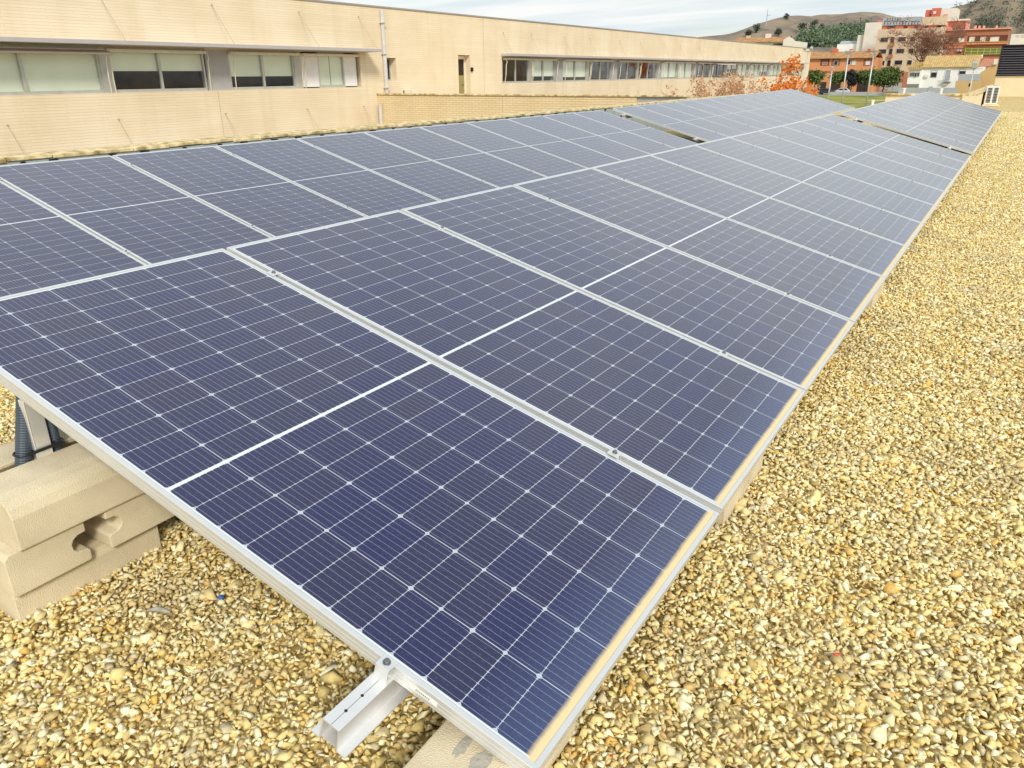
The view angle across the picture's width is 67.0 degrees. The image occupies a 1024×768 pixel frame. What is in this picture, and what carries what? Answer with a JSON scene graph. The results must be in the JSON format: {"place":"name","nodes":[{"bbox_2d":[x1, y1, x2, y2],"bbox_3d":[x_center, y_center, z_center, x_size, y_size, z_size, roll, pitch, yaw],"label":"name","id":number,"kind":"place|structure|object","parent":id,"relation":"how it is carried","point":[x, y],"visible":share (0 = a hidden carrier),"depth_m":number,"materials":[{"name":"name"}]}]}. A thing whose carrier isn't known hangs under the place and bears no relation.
{"place":"outdoors","nodes":[
{"label":"outdoors","id":0,"kind":"place"},
{"bbox_2d":[0,97,1023,767],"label":"roof deck","id":1,"kind":"structure","parent":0,"point":[1010,103],"depth_m":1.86,"materials":[{"name":"gravel"}]},
{"bbox_2d":[0,525,161,624],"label":"concrete block","id":2,"kind":"object","parent":1,"relation":"on","point":[103,562],"depth_m":2.12,"materials":[{"name":"concrete"}]},
{"bbox_2d":[0,522,91,597],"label":"concrete block","id":3,"kind":"object","parent":2,"relation":"on","point":[35,566],"depth_m":1.98,"materials":[{"name":"concrete"}]},
{"bbox_2d":[0,428,144,551],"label":"concrete block","id":4,"kind":"object","parent":3,"relation":"on","point":[72,483],"depth_m":2.01,"materials":[{"name":"concrete"}]},
{"bbox_2d":[14,396,32,466],"bbox_3d":[-1.307,0.129,2.073,0.042,0.198,0.092,8,23,20],"label":"corrugated conduit","id":5,"kind":"object","parent":4,"relation":"on","point":[23,445],"visible":0.67,"depth_m":2.06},
{"bbox_2d":[12,437,63,457],"bbox_3d":[-1.289,0.171,2.107,0.054,0.012,0.131,13,25,30],"label":"cable tie","id":6,"kind":"object","parent":5,"relation":"attached to","point":[53,444],"visible":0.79,"depth_m":2.09,"materials":[{"name":"black plastic"}]},
{"bbox_2d":[18,399,52,459],"bbox_3d":[-1.285,0.133,2.092,0.038,0.214,0.045,13,25,30],"label":"support upright","id":7,"kind":"object","parent":4,"relation":"on","point":[35,421],"visible":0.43,"depth_m":2.08,"materials":[{"name":"metal"}]},
{"bbox_2d":[45,418,62,451],"bbox_3d":[-1.266,0.108,2.123,0.033,0.188,0.028,13,25,30],"label":"corrugated conduit","id":8,"kind":"object","parent":4,"relation":"on","point":[53,432],"visible":0.27,"depth_m":2.12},
{"bbox_2d":[83,493,174,546],"bbox_3d":[-1.223,0.329,2.306,0.400,0.120,0.210,13,25,30],"label":"concrete block","id":9,"kind":"object","parent":2,"relation":"on","point":[125,521],"depth_m":2.18,"materials":[{"name":"concrete"}]},
{"bbox_2d":[0,90,799,165],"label":"roof parapet","id":10,"kind":"structure","parent":1,"relation":"on","point":[19,158],"depth_m":9.02,"materials":[{"name":"concrete"}]},
{"bbox_2d":[403,720,575,767],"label":"concrete block","id":11,"kind":"object","parent":1,"relation":"on","point":[447,744],"depth_m":1.47,"materials":[{"name":"concrete"}]},
{"bbox_2d":[311,672,410,758],"bbox_3d":[3.087,-1.411,6.532,0.087,0.060,12.951,27,32,22],"label":"mounting rail","id":12,"kind":"object","parent":11,"relation":"on","point":[354,719],"visible":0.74,"depth_m":1.48,"materials":[{"name":"metal"}]},
{"bbox_2d":[0,248,718,767],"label":"solar panel","id":13,"kind":"object","parent":12,"relation":"on","point":[494,574],"visible":1,"depth_m":2.01,"materials":[{"name":"glass"}]},
{"bbox_2d":[227,210,804,517],"bbox_3d":[0.009,-0.234,3.029,2.094,0.056,1.068,27,32,22],"label":"solar panel","id":14,"kind":"object","parent":12,"relation":"on","point":[700,423],"visible":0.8,"depth_m":2.90,"materials":[{"name":"glass"}]},
{"bbox_2d":[401,185,853,396],"bbox_3d":[0.569,-0.571,3.861,2.094,0.058,1.068,27,32,22],"label":"solar panel","id":15,"kind":"object","parent":12,"relation":"on","point":[783,337],"visible":0.81,"depth_m":3.77,"materials":[{"name":"glass"}]},
{"bbox_2d":[513,168,885,326],"bbox_3d":[1.129,-0.908,4.693,2.094,0.058,1.068,27,32,22],"label":"solar panel","id":16,"kind":"object","parent":12,"relation":"on","point":[847,291],"visible":0.76,"depth_m":4.62,"materials":[{"name":"glass"}]},
{"bbox_2d":[591,155,907,279],"bbox_3d":[1.688,-1.245,5.525,2.094,0.056,1.068,28,32,22],"label":"solar panel","id":17,"kind":"object","parent":12,"relation":"on","point":[867,251],"visible":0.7,"depth_m":5.46,"materials":[{"name":"glass"}]},
{"bbox_2d":[649,145,923,248],"bbox_3d":[2.248,-1.582,6.358,2.094,0.056,1.068,28,32,22],"label":"solar panel","id":18,"kind":"object","parent":12,"relation":"on","point":[896,228],"visible":0.77,"depth_m":6.31,"materials":[{"name":"glass"}]},
{"bbox_2d":[695,137,936,225],"bbox_3d":[2.808,-1.919,7.190,2.094,0.056,1.068,28,32,22],"label":"solar panel","id":19,"kind":"object","parent":12,"relation":"on","point":[860,191],"visible":0.75,"depth_m":7.15,"materials":[{"name":"glass"}]},
{"bbox_2d":[729,131,945,205],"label":"solar panel","id":20,"kind":"object","parent":12,"relation":"on","point":[884,180],"visible":0.77,"depth_m":7.99,"materials":[{"name":"glass"}]},
{"bbox_2d":[758,126,954,194],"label":"solar panel","id":21,"kind":"object","parent":12,"relation":"on","point":[938,182],"visible":0.73,"depth_m":8.82,"materials":[{"name":"glass"}]},
{"bbox_2d":[781,121,960,181],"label":"solar panel","id":22,"kind":"object","parent":12,"relation":"on","point":[886,153],"visible":0.75,"depth_m":9.65,"materials":[{"name":"glass"}]},
{"bbox_2d":[802,118,966,171],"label":"solar panel","id":23,"kind":"object","parent":12,"relation":"on","point":[895,145],"visible":0.75,"depth_m":10.49,"materials":[{"name":"glass"}]},
{"bbox_2d":[818,114,971,164],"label":"solar panel","id":24,"kind":"object","parent":12,"relation":"on","point":[939,150],"visible":0.71,"depth_m":11.32,"materials":[{"name":"glass"}]},
{"bbox_2d":[620,114,631,117],"bbox_3d":[5.729,-7.243,19.860,0.087,0.060,14.009,27,32,22],"label":"mounting rail","id":25,"kind":"object","parent":1,"relation":"on","point":[623,116],"visible":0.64,"depth_m":14.46,"materials":[{"name":"metal"}]},
{"bbox_2d":[693,98,785,126],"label":"solar panel","id":26,"kind":"object","parent":25,"relation":"on","point":[743,113],"visible":0.73,"depth_m":17.89,"materials":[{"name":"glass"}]},
{"bbox_2d":[722,95,808,120],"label":"solar panel","id":27,"kind":"object","parent":25,"relation":"on","point":[766,108],"visible":0.77,"depth_m":19.54,"materials":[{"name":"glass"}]},
{"bbox_2d":[746,93,826,116],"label":"solar panel","id":28,"kind":"object","parent":25,"relation":"on","point":[789,105],"visible":0.77,"depth_m":21.17,"materials":[{"name":"glass"}]},
{"bbox_2d":[786,89,854,109],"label":"solar panel","id":29,"kind":"object","parent":25,"relation":"on","point":[821,99],"visible":0.75,"depth_m":24.48,"materials":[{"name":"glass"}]},
{"bbox_2d":[715,454,763,523],"bbox_3d":[0.688,0.308,2.596,0.190,0.110,0.430,13,25,30],"label":"concrete block","id":30,"kind":"object","parent":1,"relation":"on","point":[726,513],"depth_m":2.51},
{"bbox_2d":[981,86,1000,105],"bbox_3d":[18.947,-11.437,30.743,0.704,0.725,0.950,9,24,22],"label":"roof air conditioner","id":31,"kind":"object","parent":1,"relation":"on","point":[990,95],"visible":0.81,"depth_m":30.41,"materials":[{"name":"white metal"}]},
{"bbox_2d":[994,44,1023,96],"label":"louvred plant room","id":32,"kind":"object","parent":1,"relation":"on","point":[1009,76],"visible":0.97,"depth_m":41.15,"materials":[{"name":"metal"}]},
{"bbox_2d":[376,93,690,123],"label":"connecting wing","id":33,"kind":"structure","parent":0,"point":[402,107],"depth_m":24.07,"materials":[{"name":"paint"}]},
{"bbox_2d":[325,0,975,36],"label":"sky","id":34,"kind":"structure","parent":0,"point":[692,18],"materials":[{"name":"white"}]},
{"bbox_2d":[734,34,807,47],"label":"tiled house","id":35,"kind":"structure","parent":0,"point":[782,41],"depth_m":138.45,"materials":[{"name":"brown tile"}]},
{"bbox_2d":[701,12,894,51],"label":"hill","id":36,"kind":"structure","parent":0,"point":[788,27],"depth_m":684.10,"materials":[{"name":"soil"}]},
{"bbox_2d":[794,17,871,47],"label":"pine wood","id":37,"kind":"object","parent":36,"relation":"on","point":[829,37],"visible":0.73,"depth_m":596.06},
{"bbox_2d":[806,49,882,92],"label":"orange row house","id":38,"kind":"structure","parent":0,"point":[837,60],"depth_m":208.07,"materials":[{"name":"brown tile"}]},
{"bbox_2d":[817,96,885,109],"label":"field","id":39,"kind":"structure","parent":0,"point":[856,102],"depth_m":157.21,"materials":[{"name":"green plant"}]},
{"bbox_2d":[898,86,957,93],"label":"grey yard wall","id":40,"kind":"structure","parent":39,"relation":"on","point":[932,89],"depth_m":152.43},
{"bbox_2d":[808,91,897,95],"bbox_3d":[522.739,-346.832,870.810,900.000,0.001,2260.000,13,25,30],"label":"ground","id":41,"kind":"structure","parent":0,"point":[856,95],"depth_m":186.34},
{"bbox_2d":[0,0,810,154],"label":"school building","id":42,"kind":"structure","parent":41,"relation":"on","point":[79,74],"depth_m":22.45,"materials":[{"name":"beige concrete"}]},
{"bbox_2d":[0,44,104,95],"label":"window","id":43,"kind":"structure","parent":42,"relation":"in","point":[20,73],"depth_m":17.33,"materials":[{"name":"glass"}]},
{"bbox_2d":[106,47,207,92],"bbox_3d":[-8.870,-7.894,19.468,0.092,1.010,2.687,13,25,30],"label":"window","id":44,"kind":"structure","parent":42,"relation":"in","point":[121,61],"depth_m":19.42,"materials":[{"name":"metal"}]},
{"bbox_2d":[227,50,295,89],"bbox_3d":[-7.121,-8.948,22.068,0.092,1.010,2.366,13,25,30],"label":"window","id":45,"kind":"structure","parent":42,"relation":"in","point":[245,65],"depth_m":22.06,"materials":[{"name":"glass"}]},
{"bbox_2d":[315,52,345,87],"bbox_3d":[-5.678,-9.821,24.223,0.080,1.010,1.142,13,25,30],"label":"window","id":46,"kind":"structure","parent":42,"relation":"in","point":[336,72],"depth_m":24.28,"materials":[{"name":"metal"}]},
{"bbox_2d":[458,56,465,93],"bbox_3d":[-2.038,-11.623,30.067,0.087,2.080,0.782,13,25,30],"label":"door","id":47,"kind":"structure","parent":42,"relation":"in","point":[461,59],"depth_m":30.10,"materials":[{"name":"beige metal"}]},
{"bbox_2d":[502,57,527,82],"bbox_3d":[0.125,-13.306,32.817,0.072,1.010,2.118,13,25,30],"label":"window","id":48,"kind":"structure","parent":42,"relation":"in","point":[514,81],"depth_m":32.81,"materials":[{"name":"metal"}]},
{"bbox_2d":[531,58,554,82],"bbox_3d":[1.364,-14.059,34.676,0.092,1.010,2.118,13,25,30],"label":"window","id":49,"kind":"structure","parent":42,"relation":"in","point":[547,68],"depth_m":34.77,"materials":[{"name":"metal"}]},
{"bbox_2d":[562,58,586,81],"bbox_3d":[2.985,-15.036,37.083,0.092,1.010,2.491,13,25,30],"label":"window","id":50,"kind":"structure","parent":42,"relation":"in","point":[580,67],"depth_m":37.17,"materials":[{"name":"metal"}]},
{"bbox_2d":[661,61,676,78],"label":"window","id":51,"kind":"structure","parent":42,"relation":"in","point":[670,68],"depth_m":46.72,"materials":[{"name":"glass"}]},
{"bbox_2d":[678,61,692,78],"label":"window","id":52,"kind":"structure","parent":42,"relation":"in","point":[686,71],"depth_m":48.99,"materials":[{"name":"metal"}]},
{"bbox_2d":[807,68,826,88],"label":"street tree","id":53,"kind":"object","parent":41,"relation":"on","point":[817,78],"visible":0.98,"depth_m":204.44,"materials":[{"name":"green plant"}]},
{"bbox_2d":[827,70,846,89],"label":"street tree","id":54,"kind":"object","parent":41,"relation":"on","point":[838,77],"visible":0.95,"depth_m":201.55,"materials":[{"name":"green plant"}]},
{"bbox_2d":[844,69,858,91],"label":"street tree","id":55,"kind":"object","parent":41,"relation":"on","point":[852,77],"visible":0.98,"depth_m":198.44,"materials":[{"name":"black plant"}]},
{"bbox_2d":[856,66,877,91],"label":"street tree","id":56,"kind":"object","parent":41,"relation":"on","point":[861,76],"visible":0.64,"depth_m":197.54,"materials":[{"name":"green plant"}]},
{"bbox_2d":[862,64,903,91],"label":"street tree","id":57,"kind":"object","parent":41,"relation":"on","point":[884,76],"visible":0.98,"depth_m":192.09,"materials":[{"name":"green plant"}]},
{"bbox_2d":[874,15,991,61],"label":"bare tree","id":58,"kind":"object","parent":41,"relation":"on","point":[928,41],"visible":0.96,"depth_m":196.31,"materials":[{"name":"plant"}]},
{"bbox_2d":[884,85,997,104],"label":"cream end parapet","id":59,"kind":"structure","parent":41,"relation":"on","point":[975,96],"depth_m":26.37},
{"bbox_2d":[906,55,985,87],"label":"white house","id":60,"kind":"structure","parent":41,"relation":"on","point":[944,71],"depth_m":171.92,"materials":[{"name":"paint"}]},
{"bbox_2d":[942,19,1011,68],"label":"red brick apartments","id":61,"kind":"structure","parent":41,"relation":"on","point":[990,48],"depth_m":219.70,"materials":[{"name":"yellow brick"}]},
{"bbox_2d":[837,20,882,51],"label":"pale block","id":62,"kind":"structure","parent":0,"point":[866,41],"depth_m":245.33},
{"bbox_2d":[875,16,949,90],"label":"beige apartment block","id":63,"kind":"structure","parent":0,"point":[891,53],"depth_m":224.41,"materials":[{"name":"paint"}]},
{"bbox_2d":[925,8,959,18],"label":"stair tower","id":64,"kind":"structure","parent":0,"point":[950,13],"depth_m":244.66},
{"bbox_2d":[955,59,998,93],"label":"ochre house","id":65,"kind":"structure","parent":0,"point":[984,78],"depth_m":154.82,"materials":[{"name":"paint"}]},
{"bbox_2d":[952,0,1023,44],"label":"hill","id":66,"kind":"structure","parent":0,"point":[999,4],"depth_m":501.46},
{"bbox_2d":[954,0,1023,31],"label":"hill scrub","id":67,"kind":"object","parent":66,"relation":"on","point":[986,22],"visible":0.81,"depth_m":490.13,"materials":[{"name":"green plant"}]},
{"bbox_2d":[1009,34,1023,44],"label":"distant cream block","id":68,"kind":"structure","parent":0,"point":[1017,39],"depth_m":331.31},
{"label":"courtyard paving","id":69,"kind":"structure","parent":0,"visible":0},
{"bbox_2d":[686,70,755,97],"bbox_3d":[9.837,-12.286,37.496,2.790,5.425,3.477,13,25,30],"label":"bare shrub","id":70,"kind":"object","parent":69,"relation":"on","point":[731,88],"visible":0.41,"depth_m":36.39,"materials":[{"name":"brown plant"}]},
{"bbox_2d":[715,71,779,95],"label":"bare shrub","id":71,"kind":"object","parent":69,"relation":"on","point":[759,87],"visible":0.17,"depth_m":41.51,"materials":[{"name":"brown plant"}]},
{"bbox_2d":[757,53,818,95],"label":"orange tree","id":72,"kind":"object","parent":69,"relation":"on","point":[789,85],"visible":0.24,"depth_m":50.33,"materials":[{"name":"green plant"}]},
{"label":"road","id":73,"kind":"structure","parent":0,"visible":0},
{"bbox_2d":[830,92,897,94],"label":"field wall","id":74,"kind":"structure","parent":73,"relation":"on","point":[857,93],"depth_m":187.06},
{"bbox_3d":[1.513,-4.359,13.553,0.340,0.125,0.450,13,25,30],"label":"concrete block","id":75,"kind":"object","parent":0,"visible":0},
{"bbox_3d":[-1.439,-2.869,9.231,0.087,0.059,12.496,27,32,22],"label":"rail","id":76,"kind":"object","parent":75,"relation":"on","visible":0},
{"bbox_2d":[112,146,365,236],"bbox_3d":[-2.310,-1.664,6.655,2.094,0.056,1.068,28,32,22],"label":"solar panel","id":77,"kind":"object","parent":76,"relation":"on","point":[268,203],"visible":0.73,"depth_m":6.63,"materials":[{"name":"glass"}]},
{"bbox_2d":[420,123,585,176],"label":"solar panel","id":78,"kind":"object","parent":76,"relation":"on","point":[513,152],"visible":0.73,"depth_m":9.97,"materials":[{"name":"glass"}]},
{"bbox_2d":[575,110,697,148],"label":"solar panel","id":79,"kind":"object","parent":76,"relation":"on","point":[655,135],"visible":0.82,"depth_m":13.31,"materials":[{"name":"glass"}]},
{"bbox_3d":[2.745,-3.850,12.930,0.340,0.125,0.450,13,25,30],"label":"concrete block","id":80,"kind":"object","parent":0,"visible":0},
{"bbox_3d":[-0.352,-2.168,8.494,0.087,0.060,12.951,27,32,22],"label":"rail","id":81,"kind":"object","parent":80,"relation":"on","visible":0},
{"bbox_2d":[0,181,146,296],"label":"solar panel","id":82,"kind":"object","parent":81,"relation":"on","point":[42,246],"visible":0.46,"depth_m":4.98,"materials":[{"name":"glass"}]},
{"bbox_2d":[0,156,271,264],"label":"solar panel","id":83,"kind":"object","parent":81,"relation":"on","point":[143,217],"visible":0.73,"depth_m":5.79,"materials":[{"name":"glass"}]},
{"bbox_2d":[215,138,438,216],"bbox_3d":[-1.750,-2.000,7.488,2.094,0.056,1.068,28,32,22],"label":"solar panel","id":84,"kind":"object","parent":81,"relation":"on","point":[349,185],"visible":0.77,"depth_m":7.47,"materials":[{"name":"glass"}]},
{"bbox_2d":[297,132,497,200],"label":"solar panel","id":85,"kind":"object","parent":81,"relation":"on","point":[426,176],"visible":0.74,"depth_m":8.30,"materials":[{"name":"glass"}]},
{"bbox_2d":[364,127,545,187],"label":"solar panel","id":86,"kind":"object","parent":81,"relation":"on","point":[472,162],"visible":0.77,"depth_m":9.14,"materials":[{"name":"glass"}]},
{"bbox_2d":[467,119,620,167],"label":"solar panel","id":87,"kind":"object","parent":81,"relation":"on","point":[552,145],"visible":0.78,"depth_m":10.81,"materials":[{"name":"glass"}]},
{"bbox_2d":[508,116,648,160],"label":"solar panel","id":88,"kind":"object","parent":81,"relation":"on","point":[596,143],"visible":0.7,"depth_m":11.64,"materials":[{"name":"glass"}]},
{"bbox_2d":[543,113,675,153],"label":"solar panel","id":89,"kind":"object","parent":81,"relation":"on","point":[637,142],"visible":0.69,"depth_m":12.48,"materials":[{"name":"glass"}]},
{"bbox_3d":[7.072,-3.618,12.274,0.360,0.115,0.430,13,25,30],"label":"concrete block","id":90,"kind":"object","parent":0,"visible":0},
{"bbox_3d":[10.442,-5.865,17.452,0.087,0.060,14.009,27,32,22],"label":"rail","id":91,"kind":"object","parent":90,"relation":"on","visible":0},
{"bbox_2d":[840,110,977,154],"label":"solar panel","id":92,"kind":"object","parent":91,"relation":"on","point":[917,133],"visible":1,"depth_m":12.58,"materials":[{"name":"glass"}]},
{"bbox_2d":[853,107,981,146],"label":"solar panel","id":93,"kind":"object","parent":91,"relation":"on","point":[973,142],"visible":0.77,"depth_m":13.52,"materials":[{"name":"glass"}]},
{"bbox_2d":[865,105,983,141],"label":"solar panel","id":94,"kind":"object","parent":91,"relation":"on","point":[927,123],"visible":0.69,"depth_m":14.37,"materials":[{"name":"glass"}]},
{"bbox_2d":[874,103,986,138],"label":"solar panel","id":95,"kind":"object","parent":91,"relation":"on","point":[936,121],"visible":0.66,"depth_m":15.19,"materials":[{"name":"glass"}]},
{"bbox_2d":[882,101,989,133],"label":"solar panel","id":96,"kind":"object","parent":91,"relation":"on","point":[955,122],"visible":0.73,"depth_m":16.02,"materials":[{"name":"glass"}]},
{"bbox_2d":[890,100,991,129],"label":"solar panel","id":97,"kind":"object","parent":91,"relation":"on","point":[943,115],"visible":0.72,"depth_m":16.85,"materials":[{"name":"glass"}]},
{"bbox_2d":[895,98,993,126],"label":"solar panel","id":98,"kind":"object","parent":91,"relation":"on","point":[947,112],"visible":0.77,"depth_m":17.70,"materials":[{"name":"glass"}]},
{"bbox_2d":[903,97,995,123],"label":"solar panel","id":99,"kind":"object","parent":91,"relation":"on","point":[951,110],"visible":0.74,"depth_m":18.52,"materials":[{"name":"glass"}]},
{"bbox_2d":[908,95,996,122],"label":"solar panel","id":100,"kind":"object","parent":91,"relation":"on","point":[953,108],"visible":0.71,"depth_m":19.36,"materials":[{"name":"glass"}]},
{"bbox_2d":[913,94,998,119],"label":"solar panel","id":101,"kind":"object","parent":91,"relation":"on","point":[956,106],"visible":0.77,"depth_m":20.20,"materials":[{"name":"glass"}]},
{"bbox_2d":[918,93,999,116],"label":"solar panel","id":102,"kind":"object","parent":91,"relation":"on","point":[961,105],"visible":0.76,"depth_m":21.04,"materials":[{"name":"glass"}]},
{"bbox_2d":[923,92,1000,114],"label":"solar panel","id":103,"kind":"object","parent":91,"relation":"on","point":[966,104],"visible":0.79,"depth_m":21.83,"materials":[{"name":"glass"}]},
{"bbox_2d":[927,91,1002,113],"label":"solar panel","id":104,"kind":"object","parent":91,"relation":"on","point":[965,102],"visible":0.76,"depth_m":22.68,"materials":[{"name":"glass"}]},
{"bbox_3d":[3.592,-4.360,14.188,0.340,0.125,0.450,13,25,30],"label":"concrete block","id":105,"kind":"object","parent":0,"visible":0},
{"bbox_3d":[6.938,-6.615,19.304,0.087,0.060,14.009,27,32,22],"label":"rail","id":106,"kind":"object","parent":105,"relation":"on","visible":0},
{"bbox_2d":[612,106,727,141],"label":"solar panel","id":107,"kind":"object","parent":106,"relation":"on","point":[693,131],"visible":0.93,"depth_m":14.50,"materials":[{"name":"glass"}]},
{"bbox_2d":[637,104,744,136],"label":"solar panel","id":108,"kind":"object","parent":106,"relation":"on","point":[695,121],"visible":0.69,"depth_m":15.38,"materials":[{"name":"glass"}]},
{"bbox_2d":[657,102,760,132],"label":"solar panel","id":109,"kind":"object","parent":106,"relation":"on","point":[710,117],"visible":0.75,"depth_m":16.23,"materials":[{"name":"glass"}]},
{"bbox_2d":[675,100,774,129],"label":"solar panel","id":110,"kind":"object","parent":106,"relation":"on","point":[727,115],"visible":0.74,"depth_m":17.05,"materials":[{"name":"glass"}]},
{"bbox_2d":[707,97,798,123],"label":"solar panel","id":111,"kind":"object","parent":106,"relation":"on","point":[754,110],"visible":0.68,"depth_m":18.71,"materials":[{"name":"glass"}]},
{"bbox_2d":[733,94,817,118],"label":"solar panel","id":112,"kind":"object","parent":106,"relation":"on","point":[778,106],"visible":0.68,"depth_m":20.35,"materials":[{"name":"glass"}]},
{"bbox_2d":[757,92,834,114],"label":"solar panel","id":113,"kind":"object","parent":106,"relation":"on","point":[800,104],"visible":0.77,"depth_m":22.03,"materials":[{"name":"glass"}]},
{"bbox_2d":[768,91,841,113],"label":"solar panel","id":114,"kind":"object","parent":106,"relation":"on","point":[835,111],"visible":0.75,"depth_m":22.82,"materials":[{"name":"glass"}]},
{"bbox_2d":[777,90,848,111],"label":"solar panel","id":115,"kind":"object","parent":106,"relation":"on","point":[842,109],"visible":0.8,"depth_m":23.69,"materials":[{"name":"glass"}]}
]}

